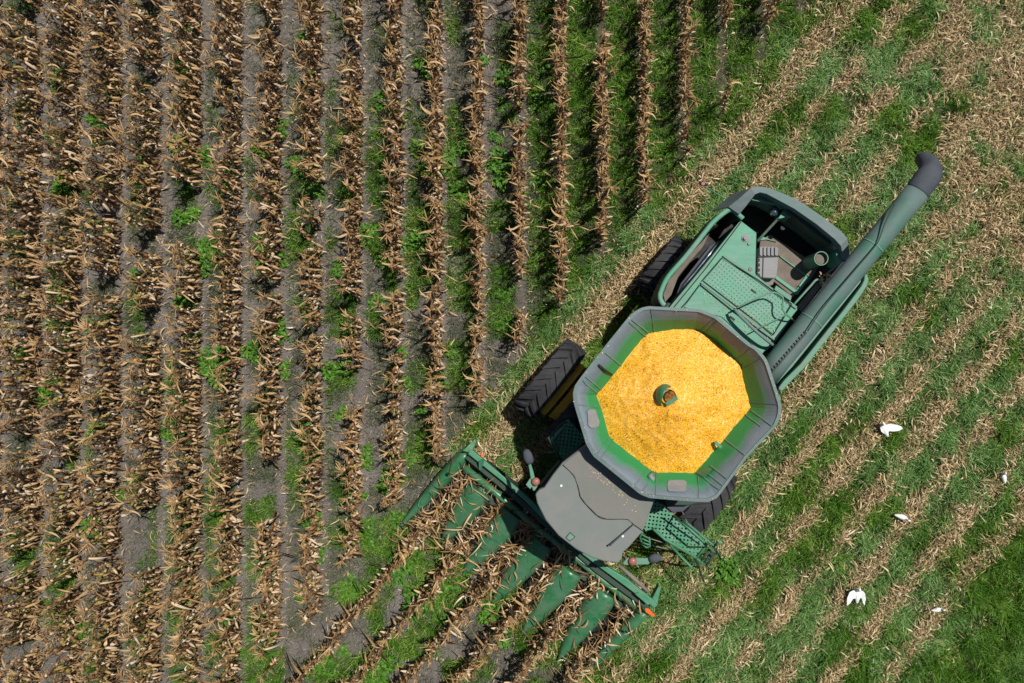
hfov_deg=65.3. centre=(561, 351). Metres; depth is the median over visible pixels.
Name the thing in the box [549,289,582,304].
corn plant
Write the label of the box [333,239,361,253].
corn plant
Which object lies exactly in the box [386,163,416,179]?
corn plant
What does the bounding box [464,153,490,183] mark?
corn plant
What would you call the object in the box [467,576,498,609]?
weed
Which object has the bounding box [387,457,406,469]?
corn plant
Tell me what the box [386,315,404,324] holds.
corn plant
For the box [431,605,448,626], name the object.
weed
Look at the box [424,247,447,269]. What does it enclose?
corn plant
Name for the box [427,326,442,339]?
corn plant
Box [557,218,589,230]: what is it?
corn plant
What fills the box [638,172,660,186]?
corn plant
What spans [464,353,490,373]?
corn plant
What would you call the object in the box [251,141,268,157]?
weed
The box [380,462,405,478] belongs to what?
corn plant
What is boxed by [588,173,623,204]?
corn plant
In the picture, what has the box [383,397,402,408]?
corn plant
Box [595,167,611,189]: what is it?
corn plant
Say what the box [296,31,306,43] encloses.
weed
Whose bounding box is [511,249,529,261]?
corn plant
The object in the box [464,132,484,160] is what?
corn plant
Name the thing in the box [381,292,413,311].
corn plant
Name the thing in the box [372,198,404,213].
corn plant
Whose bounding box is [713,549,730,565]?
weed
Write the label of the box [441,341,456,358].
weed
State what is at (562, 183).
corn plant
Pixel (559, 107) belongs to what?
corn plant
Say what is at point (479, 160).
corn plant
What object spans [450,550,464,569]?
corn plant
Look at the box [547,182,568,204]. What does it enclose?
corn plant
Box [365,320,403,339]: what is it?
corn plant
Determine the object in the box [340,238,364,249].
corn plant
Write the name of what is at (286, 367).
weed
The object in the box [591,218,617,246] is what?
corn plant
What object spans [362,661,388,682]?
weed
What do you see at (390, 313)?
corn plant
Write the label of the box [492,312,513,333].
weed
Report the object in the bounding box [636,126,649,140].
corn plant
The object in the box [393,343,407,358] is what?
weed
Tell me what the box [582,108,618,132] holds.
corn plant
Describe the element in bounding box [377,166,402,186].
corn plant
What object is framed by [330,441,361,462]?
corn plant
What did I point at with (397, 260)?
corn plant
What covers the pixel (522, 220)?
corn plant
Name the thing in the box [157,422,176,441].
weed
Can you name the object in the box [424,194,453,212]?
corn plant
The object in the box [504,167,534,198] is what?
corn plant
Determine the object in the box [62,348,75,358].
weed
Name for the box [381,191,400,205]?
corn plant
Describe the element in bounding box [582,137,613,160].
corn plant
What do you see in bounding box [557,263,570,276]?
corn plant
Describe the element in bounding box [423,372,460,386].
corn plant
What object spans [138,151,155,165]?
weed
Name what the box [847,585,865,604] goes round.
egret
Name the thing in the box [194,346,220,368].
weed
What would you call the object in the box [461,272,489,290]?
corn plant
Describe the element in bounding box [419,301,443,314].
corn plant
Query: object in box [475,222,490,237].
corn plant
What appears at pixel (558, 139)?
corn plant
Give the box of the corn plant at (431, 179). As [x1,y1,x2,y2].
[421,166,453,191]
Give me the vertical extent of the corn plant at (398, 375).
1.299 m
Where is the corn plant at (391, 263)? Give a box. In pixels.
[380,258,411,275]
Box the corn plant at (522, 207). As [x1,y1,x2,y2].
[516,190,545,219]
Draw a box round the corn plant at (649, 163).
[639,158,660,171]
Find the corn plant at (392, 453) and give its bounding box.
[376,446,404,458]
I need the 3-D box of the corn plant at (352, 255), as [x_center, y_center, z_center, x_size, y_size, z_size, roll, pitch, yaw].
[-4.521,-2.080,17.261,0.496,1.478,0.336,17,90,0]
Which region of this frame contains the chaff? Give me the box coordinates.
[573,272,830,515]
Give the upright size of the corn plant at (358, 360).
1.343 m
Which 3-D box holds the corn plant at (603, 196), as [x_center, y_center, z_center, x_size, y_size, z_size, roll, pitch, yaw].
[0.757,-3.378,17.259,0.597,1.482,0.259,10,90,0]
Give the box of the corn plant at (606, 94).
[595,89,612,120]
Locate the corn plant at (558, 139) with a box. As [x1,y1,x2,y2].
[551,126,565,143]
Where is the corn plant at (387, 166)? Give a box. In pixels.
[381,157,404,173]
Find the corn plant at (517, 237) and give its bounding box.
[509,226,533,257]
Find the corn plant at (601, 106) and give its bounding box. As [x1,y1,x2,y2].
[593,98,616,124]
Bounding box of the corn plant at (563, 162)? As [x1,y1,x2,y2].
[544,154,570,174]
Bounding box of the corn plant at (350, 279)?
[328,275,364,288]
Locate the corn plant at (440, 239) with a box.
[433,233,446,244]
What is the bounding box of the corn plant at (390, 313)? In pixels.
[374,303,402,323]
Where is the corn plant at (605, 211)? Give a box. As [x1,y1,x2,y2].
[596,203,614,221]
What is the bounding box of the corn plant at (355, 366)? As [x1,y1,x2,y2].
[342,360,361,369]
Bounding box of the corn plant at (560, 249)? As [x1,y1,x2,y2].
[537,239,566,260]
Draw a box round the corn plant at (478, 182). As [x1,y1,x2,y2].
[470,174,486,190]
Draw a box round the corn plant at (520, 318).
[509,310,541,326]
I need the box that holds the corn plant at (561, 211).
[550,198,567,223]
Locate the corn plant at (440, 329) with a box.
[408,321,445,335]
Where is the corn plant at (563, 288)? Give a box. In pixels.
[554,280,573,300]
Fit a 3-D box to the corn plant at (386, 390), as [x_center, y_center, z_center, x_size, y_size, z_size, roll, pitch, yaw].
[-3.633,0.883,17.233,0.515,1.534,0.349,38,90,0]
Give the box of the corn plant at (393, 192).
[381,184,404,201]
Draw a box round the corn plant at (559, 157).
[540,141,572,168]
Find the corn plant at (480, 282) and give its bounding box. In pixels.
[466,277,488,290]
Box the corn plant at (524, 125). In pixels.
[506,116,533,136]
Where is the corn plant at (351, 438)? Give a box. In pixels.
[336,428,361,450]
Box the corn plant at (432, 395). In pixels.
[419,387,443,399]
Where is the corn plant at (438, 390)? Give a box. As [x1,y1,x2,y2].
[426,385,462,396]
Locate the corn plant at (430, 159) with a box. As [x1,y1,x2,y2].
[415,148,454,168]
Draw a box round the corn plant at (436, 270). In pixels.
[422,263,457,281]
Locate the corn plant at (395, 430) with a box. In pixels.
[382,424,403,438]
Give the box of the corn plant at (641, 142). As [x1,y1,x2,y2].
[637,133,653,153]
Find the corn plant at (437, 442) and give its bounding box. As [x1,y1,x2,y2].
[432,432,445,451]
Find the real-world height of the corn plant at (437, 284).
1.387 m
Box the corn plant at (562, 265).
[557,256,570,271]
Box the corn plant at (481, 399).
[469,396,491,415]
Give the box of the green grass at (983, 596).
[1,0,1023,682]
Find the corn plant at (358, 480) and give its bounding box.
[343,475,372,491]
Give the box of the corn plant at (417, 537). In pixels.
[399,519,425,548]
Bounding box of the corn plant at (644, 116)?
[628,96,655,127]
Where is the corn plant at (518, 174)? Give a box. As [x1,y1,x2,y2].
[510,162,542,182]
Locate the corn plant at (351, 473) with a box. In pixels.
[327,467,362,486]
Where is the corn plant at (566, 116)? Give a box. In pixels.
[555,98,572,124]
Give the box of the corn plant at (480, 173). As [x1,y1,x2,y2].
[465,155,489,182]
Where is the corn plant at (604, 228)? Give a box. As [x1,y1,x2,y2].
[588,217,608,236]
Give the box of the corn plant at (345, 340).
[334,334,362,353]
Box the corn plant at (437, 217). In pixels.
[432,211,442,223]
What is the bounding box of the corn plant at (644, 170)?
[637,159,651,177]
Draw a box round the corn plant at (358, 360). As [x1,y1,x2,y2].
[341,350,363,364]
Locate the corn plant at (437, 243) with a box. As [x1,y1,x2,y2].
[427,237,446,249]
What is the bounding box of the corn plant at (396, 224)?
[388,216,407,231]
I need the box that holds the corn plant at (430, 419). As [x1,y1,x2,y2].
[423,409,447,423]
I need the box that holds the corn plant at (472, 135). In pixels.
[463,126,488,146]
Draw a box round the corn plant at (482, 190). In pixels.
[468,179,493,200]
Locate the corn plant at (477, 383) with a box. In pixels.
[466,380,494,391]
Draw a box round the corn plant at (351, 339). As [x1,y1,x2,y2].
[342,334,360,345]
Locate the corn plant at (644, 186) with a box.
[622,174,659,195]
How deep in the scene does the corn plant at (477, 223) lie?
17.01 m
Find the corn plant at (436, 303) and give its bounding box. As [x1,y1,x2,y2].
[429,295,452,308]
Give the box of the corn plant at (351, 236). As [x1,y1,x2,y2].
[334,227,373,241]
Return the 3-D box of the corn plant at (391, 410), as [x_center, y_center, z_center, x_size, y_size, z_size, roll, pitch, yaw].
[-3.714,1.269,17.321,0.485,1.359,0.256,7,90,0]
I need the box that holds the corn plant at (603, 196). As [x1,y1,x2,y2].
[590,185,608,201]
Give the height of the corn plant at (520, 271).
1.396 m
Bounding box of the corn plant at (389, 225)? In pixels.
[368,217,402,233]
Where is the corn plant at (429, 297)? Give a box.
[419,289,448,315]
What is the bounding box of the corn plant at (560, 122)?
[551,114,574,137]
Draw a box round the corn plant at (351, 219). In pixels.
[344,212,361,225]
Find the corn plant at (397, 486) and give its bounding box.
[379,481,414,507]
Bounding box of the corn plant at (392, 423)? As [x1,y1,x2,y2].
[387,417,404,429]
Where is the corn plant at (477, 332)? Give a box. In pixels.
[459,328,497,340]
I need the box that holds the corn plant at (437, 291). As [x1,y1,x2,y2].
[425,288,444,297]
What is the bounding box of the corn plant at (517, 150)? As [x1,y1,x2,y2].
[501,134,526,158]
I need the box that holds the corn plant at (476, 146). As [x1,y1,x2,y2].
[469,139,485,155]
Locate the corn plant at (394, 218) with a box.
[387,213,400,223]
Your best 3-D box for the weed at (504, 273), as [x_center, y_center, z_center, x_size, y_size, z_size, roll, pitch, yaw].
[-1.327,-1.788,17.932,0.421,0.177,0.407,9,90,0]
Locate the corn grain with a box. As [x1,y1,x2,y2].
[596,329,749,472]
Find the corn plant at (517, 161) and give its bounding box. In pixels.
[513,152,544,178]
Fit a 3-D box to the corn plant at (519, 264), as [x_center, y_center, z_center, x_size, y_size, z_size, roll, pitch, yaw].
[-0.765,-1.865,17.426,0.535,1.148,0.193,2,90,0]
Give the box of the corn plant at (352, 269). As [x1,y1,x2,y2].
[339,262,363,279]
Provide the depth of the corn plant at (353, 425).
17.19 m
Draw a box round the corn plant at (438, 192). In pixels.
[428,181,443,199]
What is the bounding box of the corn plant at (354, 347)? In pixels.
[341,342,361,351]
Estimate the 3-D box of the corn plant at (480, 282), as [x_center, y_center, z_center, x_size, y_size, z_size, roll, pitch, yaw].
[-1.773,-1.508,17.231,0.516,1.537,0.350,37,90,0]
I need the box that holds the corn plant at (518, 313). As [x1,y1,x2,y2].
[501,308,524,316]
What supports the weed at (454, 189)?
on the ground at (298, 648)
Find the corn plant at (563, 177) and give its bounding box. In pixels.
[553,171,567,191]
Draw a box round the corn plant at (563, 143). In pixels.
[557,130,570,148]
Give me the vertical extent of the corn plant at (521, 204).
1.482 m
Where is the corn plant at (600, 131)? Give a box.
[590,120,605,144]
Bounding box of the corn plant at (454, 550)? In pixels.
[445,544,467,557]
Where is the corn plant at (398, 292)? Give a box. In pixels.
[391,288,412,298]
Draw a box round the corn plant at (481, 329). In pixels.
[464,321,485,331]
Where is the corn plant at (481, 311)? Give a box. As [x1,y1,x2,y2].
[470,301,485,316]
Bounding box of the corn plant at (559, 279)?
[552,273,567,284]
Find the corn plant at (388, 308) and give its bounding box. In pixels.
[368,296,404,318]
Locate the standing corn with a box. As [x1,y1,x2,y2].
[0,0,795,682]
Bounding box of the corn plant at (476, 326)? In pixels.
[468,323,489,331]
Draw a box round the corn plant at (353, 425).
[331,419,361,436]
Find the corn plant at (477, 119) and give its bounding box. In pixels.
[455,106,488,128]
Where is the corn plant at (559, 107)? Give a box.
[553,97,569,117]
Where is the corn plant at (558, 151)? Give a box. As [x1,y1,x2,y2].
[550,143,568,164]
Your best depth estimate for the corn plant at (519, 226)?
16.56 m
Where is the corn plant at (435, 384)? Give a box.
[420,380,448,394]
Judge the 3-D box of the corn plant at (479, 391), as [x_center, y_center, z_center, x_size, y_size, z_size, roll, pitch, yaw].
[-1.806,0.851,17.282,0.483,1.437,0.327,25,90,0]
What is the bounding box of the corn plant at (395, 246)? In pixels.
[377,228,401,250]
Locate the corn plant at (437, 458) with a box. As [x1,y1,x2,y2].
[431,454,449,462]
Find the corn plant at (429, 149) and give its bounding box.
[417,136,442,158]
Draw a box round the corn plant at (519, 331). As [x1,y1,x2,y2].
[508,324,523,336]
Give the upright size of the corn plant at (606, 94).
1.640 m
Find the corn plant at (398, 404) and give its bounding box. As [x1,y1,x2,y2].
[389,400,401,412]
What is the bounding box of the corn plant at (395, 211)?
[382,204,409,216]
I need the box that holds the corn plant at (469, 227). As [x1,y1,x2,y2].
[460,214,493,242]
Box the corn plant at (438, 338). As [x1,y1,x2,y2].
[431,335,446,344]
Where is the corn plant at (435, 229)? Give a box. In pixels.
[418,221,454,239]
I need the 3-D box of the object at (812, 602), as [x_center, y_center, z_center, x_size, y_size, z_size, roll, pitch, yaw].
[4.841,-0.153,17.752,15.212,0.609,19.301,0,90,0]
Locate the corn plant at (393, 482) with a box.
[382,477,404,490]
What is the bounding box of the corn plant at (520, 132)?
[512,122,525,140]
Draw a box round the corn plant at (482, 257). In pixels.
[471,250,489,269]
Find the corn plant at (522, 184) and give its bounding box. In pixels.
[520,181,533,189]
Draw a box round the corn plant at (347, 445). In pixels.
[320,429,360,454]
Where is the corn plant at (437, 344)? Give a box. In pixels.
[423,340,450,353]
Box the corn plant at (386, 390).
[373,384,402,397]
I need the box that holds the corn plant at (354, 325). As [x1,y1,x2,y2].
[341,319,362,329]
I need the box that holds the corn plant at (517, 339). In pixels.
[501,331,528,347]
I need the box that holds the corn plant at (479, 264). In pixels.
[467,255,495,271]
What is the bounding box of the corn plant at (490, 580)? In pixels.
[473,568,511,594]
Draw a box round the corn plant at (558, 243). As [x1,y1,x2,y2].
[550,234,567,251]
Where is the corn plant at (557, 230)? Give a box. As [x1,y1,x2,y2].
[541,217,565,237]
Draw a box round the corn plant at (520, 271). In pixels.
[499,262,536,275]
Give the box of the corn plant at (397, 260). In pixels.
[379,248,414,265]
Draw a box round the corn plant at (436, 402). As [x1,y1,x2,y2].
[418,398,445,412]
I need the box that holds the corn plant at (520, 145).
[511,134,525,154]
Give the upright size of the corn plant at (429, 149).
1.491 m
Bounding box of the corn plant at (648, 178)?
[629,171,666,188]
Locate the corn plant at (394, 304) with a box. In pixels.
[382,296,409,309]
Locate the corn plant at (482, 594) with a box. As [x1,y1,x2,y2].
[479,580,495,598]
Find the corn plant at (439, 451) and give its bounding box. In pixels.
[419,447,447,455]
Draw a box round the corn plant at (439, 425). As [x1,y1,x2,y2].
[425,421,442,438]
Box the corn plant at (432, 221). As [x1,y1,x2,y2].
[406,209,453,230]
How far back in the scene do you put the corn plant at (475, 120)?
17.02 m
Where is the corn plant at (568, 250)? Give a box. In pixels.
[544,235,576,258]
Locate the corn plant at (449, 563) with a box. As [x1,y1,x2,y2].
[438,552,452,580]
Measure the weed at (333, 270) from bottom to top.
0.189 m
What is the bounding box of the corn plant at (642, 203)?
[637,193,652,207]
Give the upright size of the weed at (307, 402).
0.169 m
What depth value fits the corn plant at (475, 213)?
16.75 m
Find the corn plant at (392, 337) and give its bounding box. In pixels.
[369,323,402,342]
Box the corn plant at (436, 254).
[422,244,445,261]
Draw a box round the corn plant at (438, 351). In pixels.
[424,344,446,356]
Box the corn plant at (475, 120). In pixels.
[463,113,487,139]
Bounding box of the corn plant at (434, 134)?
[422,118,442,144]
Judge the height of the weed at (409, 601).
0.348 m
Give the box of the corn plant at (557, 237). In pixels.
[551,231,567,243]
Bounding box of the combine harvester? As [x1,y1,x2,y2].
[395,152,942,682]
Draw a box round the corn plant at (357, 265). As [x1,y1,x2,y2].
[346,259,361,268]
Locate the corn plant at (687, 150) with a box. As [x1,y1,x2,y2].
[670,145,695,156]
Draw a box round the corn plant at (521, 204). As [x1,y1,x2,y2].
[506,194,541,209]
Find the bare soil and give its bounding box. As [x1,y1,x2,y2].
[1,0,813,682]
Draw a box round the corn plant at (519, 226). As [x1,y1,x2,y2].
[506,218,547,234]
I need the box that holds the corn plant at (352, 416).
[343,404,369,425]
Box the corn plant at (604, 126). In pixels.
[593,116,616,141]
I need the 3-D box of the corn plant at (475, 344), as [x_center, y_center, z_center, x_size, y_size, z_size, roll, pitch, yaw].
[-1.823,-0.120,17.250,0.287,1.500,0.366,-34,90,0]
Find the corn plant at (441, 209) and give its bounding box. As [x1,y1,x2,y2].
[427,197,451,214]
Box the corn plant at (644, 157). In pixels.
[635,151,647,167]
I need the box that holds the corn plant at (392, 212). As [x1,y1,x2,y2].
[382,202,402,220]
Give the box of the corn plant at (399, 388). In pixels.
[395,385,402,394]
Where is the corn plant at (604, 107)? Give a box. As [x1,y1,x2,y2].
[586,99,610,121]
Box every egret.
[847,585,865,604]
[880,421,902,436]
[895,513,912,521]
[931,606,946,611]
[1001,471,1006,482]
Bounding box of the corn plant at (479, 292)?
[469,282,489,297]
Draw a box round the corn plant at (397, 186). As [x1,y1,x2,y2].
[381,172,405,190]
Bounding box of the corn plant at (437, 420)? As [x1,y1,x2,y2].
[430,414,445,430]
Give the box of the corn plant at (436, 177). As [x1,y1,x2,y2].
[422,166,443,183]
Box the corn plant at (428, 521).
[412,510,436,536]
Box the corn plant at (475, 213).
[469,204,484,221]
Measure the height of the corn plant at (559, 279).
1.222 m
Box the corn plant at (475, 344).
[467,338,482,353]
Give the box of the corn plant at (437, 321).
[431,313,453,331]
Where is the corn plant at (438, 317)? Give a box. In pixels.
[421,304,450,326]
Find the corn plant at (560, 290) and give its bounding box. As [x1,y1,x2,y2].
[543,282,572,295]
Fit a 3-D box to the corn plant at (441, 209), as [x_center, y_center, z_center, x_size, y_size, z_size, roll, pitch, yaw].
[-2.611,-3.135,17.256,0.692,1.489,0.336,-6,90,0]
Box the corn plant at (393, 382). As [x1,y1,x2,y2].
[380,376,405,386]
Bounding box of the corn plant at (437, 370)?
[423,365,445,374]
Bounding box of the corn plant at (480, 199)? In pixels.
[471,186,485,201]
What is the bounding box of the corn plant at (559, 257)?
[542,246,582,274]
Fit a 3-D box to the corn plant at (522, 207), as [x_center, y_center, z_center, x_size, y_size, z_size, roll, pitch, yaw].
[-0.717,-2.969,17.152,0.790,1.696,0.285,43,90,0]
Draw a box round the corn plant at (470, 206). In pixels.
[460,194,490,218]
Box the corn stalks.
[386,458,649,682]
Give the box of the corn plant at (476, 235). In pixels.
[462,219,489,243]
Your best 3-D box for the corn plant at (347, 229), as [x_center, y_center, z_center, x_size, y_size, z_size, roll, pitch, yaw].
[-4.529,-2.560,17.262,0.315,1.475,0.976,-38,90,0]
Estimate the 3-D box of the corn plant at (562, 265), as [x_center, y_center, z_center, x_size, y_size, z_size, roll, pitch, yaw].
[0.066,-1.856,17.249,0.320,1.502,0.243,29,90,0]
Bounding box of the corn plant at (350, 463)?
[335,454,362,476]
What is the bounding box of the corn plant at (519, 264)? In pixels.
[514,258,538,267]
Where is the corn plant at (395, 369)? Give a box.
[372,365,403,378]
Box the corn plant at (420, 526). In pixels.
[414,517,427,534]
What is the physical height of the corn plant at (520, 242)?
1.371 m
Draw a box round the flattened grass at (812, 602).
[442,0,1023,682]
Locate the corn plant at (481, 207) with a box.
[467,194,486,212]
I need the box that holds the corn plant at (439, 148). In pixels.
[422,135,446,154]
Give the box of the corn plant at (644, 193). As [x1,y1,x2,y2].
[627,181,656,202]
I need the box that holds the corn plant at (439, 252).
[426,239,445,258]
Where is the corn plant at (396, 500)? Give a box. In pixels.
[380,494,404,512]
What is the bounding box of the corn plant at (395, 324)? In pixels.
[370,314,406,330]
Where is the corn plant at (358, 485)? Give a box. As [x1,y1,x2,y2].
[342,481,363,491]
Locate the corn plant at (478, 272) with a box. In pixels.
[468,268,485,278]
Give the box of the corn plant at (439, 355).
[430,349,445,363]
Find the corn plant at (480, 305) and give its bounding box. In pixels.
[473,300,489,308]
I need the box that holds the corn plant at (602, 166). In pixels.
[596,159,610,180]
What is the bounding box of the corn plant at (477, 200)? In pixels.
[468,193,488,216]
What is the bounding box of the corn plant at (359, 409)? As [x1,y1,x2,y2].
[344,406,363,414]
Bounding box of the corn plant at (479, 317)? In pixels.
[473,310,488,325]
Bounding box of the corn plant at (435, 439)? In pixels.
[426,435,445,446]
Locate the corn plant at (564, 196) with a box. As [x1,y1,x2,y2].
[542,186,580,203]
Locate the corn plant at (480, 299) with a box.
[476,295,483,303]
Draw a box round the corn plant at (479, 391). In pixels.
[471,385,485,402]
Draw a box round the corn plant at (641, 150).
[634,138,653,161]
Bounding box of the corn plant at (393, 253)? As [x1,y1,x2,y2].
[382,244,401,257]
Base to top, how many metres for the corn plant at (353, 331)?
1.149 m
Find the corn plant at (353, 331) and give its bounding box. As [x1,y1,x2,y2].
[340,325,362,334]
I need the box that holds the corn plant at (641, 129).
[635,118,652,134]
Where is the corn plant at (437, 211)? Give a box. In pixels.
[418,192,444,216]
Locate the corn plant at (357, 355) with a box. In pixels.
[335,350,371,360]
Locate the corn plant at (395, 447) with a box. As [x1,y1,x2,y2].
[388,442,402,454]
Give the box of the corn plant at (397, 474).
[386,469,411,484]
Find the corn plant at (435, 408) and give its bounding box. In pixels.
[426,402,444,418]
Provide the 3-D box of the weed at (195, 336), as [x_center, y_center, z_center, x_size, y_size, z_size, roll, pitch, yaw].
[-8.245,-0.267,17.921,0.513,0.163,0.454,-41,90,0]
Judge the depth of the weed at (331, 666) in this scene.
17.86 m
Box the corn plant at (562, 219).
[551,208,577,238]
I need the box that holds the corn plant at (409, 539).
[395,528,415,541]
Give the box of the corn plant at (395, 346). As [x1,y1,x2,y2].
[383,338,401,349]
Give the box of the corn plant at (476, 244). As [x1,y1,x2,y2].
[470,238,483,248]
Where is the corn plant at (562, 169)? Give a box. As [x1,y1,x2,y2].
[542,161,578,182]
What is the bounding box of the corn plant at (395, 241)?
[375,221,404,244]
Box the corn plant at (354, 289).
[335,285,372,293]
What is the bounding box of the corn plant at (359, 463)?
[349,460,363,471]
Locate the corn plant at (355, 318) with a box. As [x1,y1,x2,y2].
[340,308,362,323]
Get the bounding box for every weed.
[12,344,25,357]
[17,398,43,420]
[28,381,54,406]
[46,275,74,307]
[49,182,75,197]
[51,69,74,92]
[53,164,82,190]
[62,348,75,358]
[65,618,95,645]
[73,515,101,539]
[84,110,105,126]
[85,421,109,440]
[101,177,117,188]
[102,75,115,84]
[107,86,123,104]
[113,487,124,501]
[128,267,144,285]
[128,475,154,496]
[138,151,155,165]
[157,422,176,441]
[167,131,196,157]
[170,208,193,230]
[172,284,198,312]
[174,60,193,75]
[175,583,204,605]
[180,23,195,34]
[182,244,214,278]
[183,187,191,198]
[184,332,203,349]
[186,206,202,223]
[188,144,213,170]
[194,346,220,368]
[196,238,217,261]
[196,352,232,391]
[212,344,229,359]
[216,564,232,582]
[219,607,238,629]
[223,181,230,194]
[227,640,247,661]
[238,338,262,364]
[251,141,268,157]
[251,234,266,245]
[254,241,289,274]
[260,547,281,566]
[264,316,294,344]
[265,118,289,140]
[273,358,291,381]
[284,154,309,182]
[293,416,324,445]
[293,442,324,466]
[294,590,309,604]
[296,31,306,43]
[296,300,317,320]
[298,175,327,201]
[299,393,316,410]
[299,506,325,530]
[300,160,324,181]
[305,539,326,564]
[313,654,342,679]
[319,360,340,382]
[330,262,345,279]
[331,258,345,270]
[331,357,351,380]
[333,404,350,421]
[335,347,345,357]
[336,642,351,656]
[337,125,362,146]
[337,572,365,603]
[344,187,359,206]
[347,516,376,549]
[349,487,368,503]
[350,443,374,470]
[353,221,380,249]
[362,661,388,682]
[366,646,403,682]
[367,290,387,309]
[370,89,384,105]
[371,197,381,209]
[373,97,387,113]
[373,478,388,494]
[375,254,404,280]
[378,469,407,500]
[386,550,421,585]
[388,510,408,533]
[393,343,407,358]
[395,373,412,389]
[399,447,415,465]
[400,236,416,256]
[400,579,438,622]
[405,545,425,564]
[408,138,427,159]
[408,227,429,251]
[413,55,438,82]
[414,402,428,416]
[424,150,452,177]
[424,580,442,603]
[426,371,449,391]
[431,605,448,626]
[433,145,458,175]
[433,570,466,599]
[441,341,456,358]
[448,177,471,199]
[450,554,477,580]
[458,137,474,155]
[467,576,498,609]
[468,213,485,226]
[470,54,490,70]
[475,593,507,624]
[483,151,509,174]
[487,127,498,141]
[487,145,514,175]
[490,172,509,195]
[490,219,504,231]
[491,627,511,648]
[492,66,514,87]
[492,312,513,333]
[493,134,505,144]
[494,264,508,279]
[495,97,509,111]
[495,287,514,304]
[527,82,556,112]
[529,173,549,192]
[533,61,544,71]
[537,62,554,78]
[709,554,740,586]
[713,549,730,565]
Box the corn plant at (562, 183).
[545,172,573,196]
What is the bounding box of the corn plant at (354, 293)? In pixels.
[327,275,364,301]
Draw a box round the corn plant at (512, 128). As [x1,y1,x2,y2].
[505,118,531,149]
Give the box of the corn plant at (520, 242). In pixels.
[513,236,530,245]
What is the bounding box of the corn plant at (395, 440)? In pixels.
[380,435,402,447]
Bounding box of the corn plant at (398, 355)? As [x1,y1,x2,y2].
[388,352,405,360]
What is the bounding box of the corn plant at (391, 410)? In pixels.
[380,403,403,415]
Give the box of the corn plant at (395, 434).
[382,430,401,439]
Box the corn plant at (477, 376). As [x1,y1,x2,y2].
[462,372,493,395]
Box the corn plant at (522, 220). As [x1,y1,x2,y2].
[517,214,528,227]
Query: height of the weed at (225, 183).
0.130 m
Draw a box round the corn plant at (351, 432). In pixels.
[327,428,361,438]
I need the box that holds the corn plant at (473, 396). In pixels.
[460,390,491,402]
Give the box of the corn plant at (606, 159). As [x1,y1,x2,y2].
[580,150,626,168]
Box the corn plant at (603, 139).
[594,130,616,151]
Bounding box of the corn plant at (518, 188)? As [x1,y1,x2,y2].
[500,177,526,197]
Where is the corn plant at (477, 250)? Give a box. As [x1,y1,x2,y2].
[455,245,485,255]
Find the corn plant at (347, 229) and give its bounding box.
[335,219,364,239]
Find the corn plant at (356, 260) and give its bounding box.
[336,256,371,269]
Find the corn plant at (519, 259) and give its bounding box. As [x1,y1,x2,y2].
[512,255,524,263]
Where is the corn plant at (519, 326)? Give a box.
[512,321,525,332]
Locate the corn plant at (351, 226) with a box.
[343,217,365,231]
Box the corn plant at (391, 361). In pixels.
[380,354,404,364]
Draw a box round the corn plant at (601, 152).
[599,145,613,158]
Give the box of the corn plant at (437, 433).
[416,420,454,446]
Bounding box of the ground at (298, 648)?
[0,0,1023,682]
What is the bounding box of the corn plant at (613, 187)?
[597,180,621,194]
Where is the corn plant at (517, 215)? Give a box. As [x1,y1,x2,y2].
[511,209,530,226]
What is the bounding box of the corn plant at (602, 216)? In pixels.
[597,212,612,228]
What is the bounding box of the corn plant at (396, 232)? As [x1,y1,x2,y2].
[382,222,402,244]
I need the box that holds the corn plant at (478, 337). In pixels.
[470,331,485,340]
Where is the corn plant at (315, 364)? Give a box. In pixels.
[305,357,332,369]
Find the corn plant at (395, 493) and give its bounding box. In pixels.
[380,487,403,501]
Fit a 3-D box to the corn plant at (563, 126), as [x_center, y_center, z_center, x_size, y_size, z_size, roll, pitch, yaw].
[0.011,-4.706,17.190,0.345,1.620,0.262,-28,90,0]
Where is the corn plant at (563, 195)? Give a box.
[556,190,570,207]
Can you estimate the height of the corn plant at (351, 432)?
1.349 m
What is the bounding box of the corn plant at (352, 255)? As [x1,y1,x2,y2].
[345,247,359,261]
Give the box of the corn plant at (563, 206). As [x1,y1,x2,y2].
[555,205,578,212]
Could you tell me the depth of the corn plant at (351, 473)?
17.03 m
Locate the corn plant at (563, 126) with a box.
[556,117,569,136]
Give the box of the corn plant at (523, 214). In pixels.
[510,201,530,216]
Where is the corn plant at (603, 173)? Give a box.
[595,160,610,181]
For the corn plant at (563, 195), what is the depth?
16.78 m
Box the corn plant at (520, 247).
[512,236,525,251]
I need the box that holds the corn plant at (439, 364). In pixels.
[420,354,444,369]
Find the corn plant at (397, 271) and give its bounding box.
[387,262,406,275]
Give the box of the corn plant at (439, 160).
[418,141,446,163]
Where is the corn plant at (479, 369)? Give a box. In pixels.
[470,360,485,374]
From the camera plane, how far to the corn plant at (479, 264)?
16.82 m
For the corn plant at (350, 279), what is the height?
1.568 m
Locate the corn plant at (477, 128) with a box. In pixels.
[468,117,485,143]
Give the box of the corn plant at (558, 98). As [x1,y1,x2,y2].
[554,91,572,115]
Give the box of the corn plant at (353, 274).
[340,268,360,279]
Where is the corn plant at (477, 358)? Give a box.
[467,353,484,364]
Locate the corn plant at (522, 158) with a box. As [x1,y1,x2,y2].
[514,150,530,164]
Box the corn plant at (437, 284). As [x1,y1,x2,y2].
[431,279,443,289]
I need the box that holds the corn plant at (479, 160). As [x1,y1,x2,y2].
[466,151,502,169]
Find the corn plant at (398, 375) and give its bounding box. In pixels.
[381,369,402,379]
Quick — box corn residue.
[0,0,1023,682]
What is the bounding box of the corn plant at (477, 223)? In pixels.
[471,218,488,231]
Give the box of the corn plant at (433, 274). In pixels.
[416,252,440,280]
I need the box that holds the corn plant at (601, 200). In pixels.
[595,192,609,211]
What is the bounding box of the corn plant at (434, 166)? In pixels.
[412,151,442,178]
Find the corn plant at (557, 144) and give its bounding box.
[545,139,563,153]

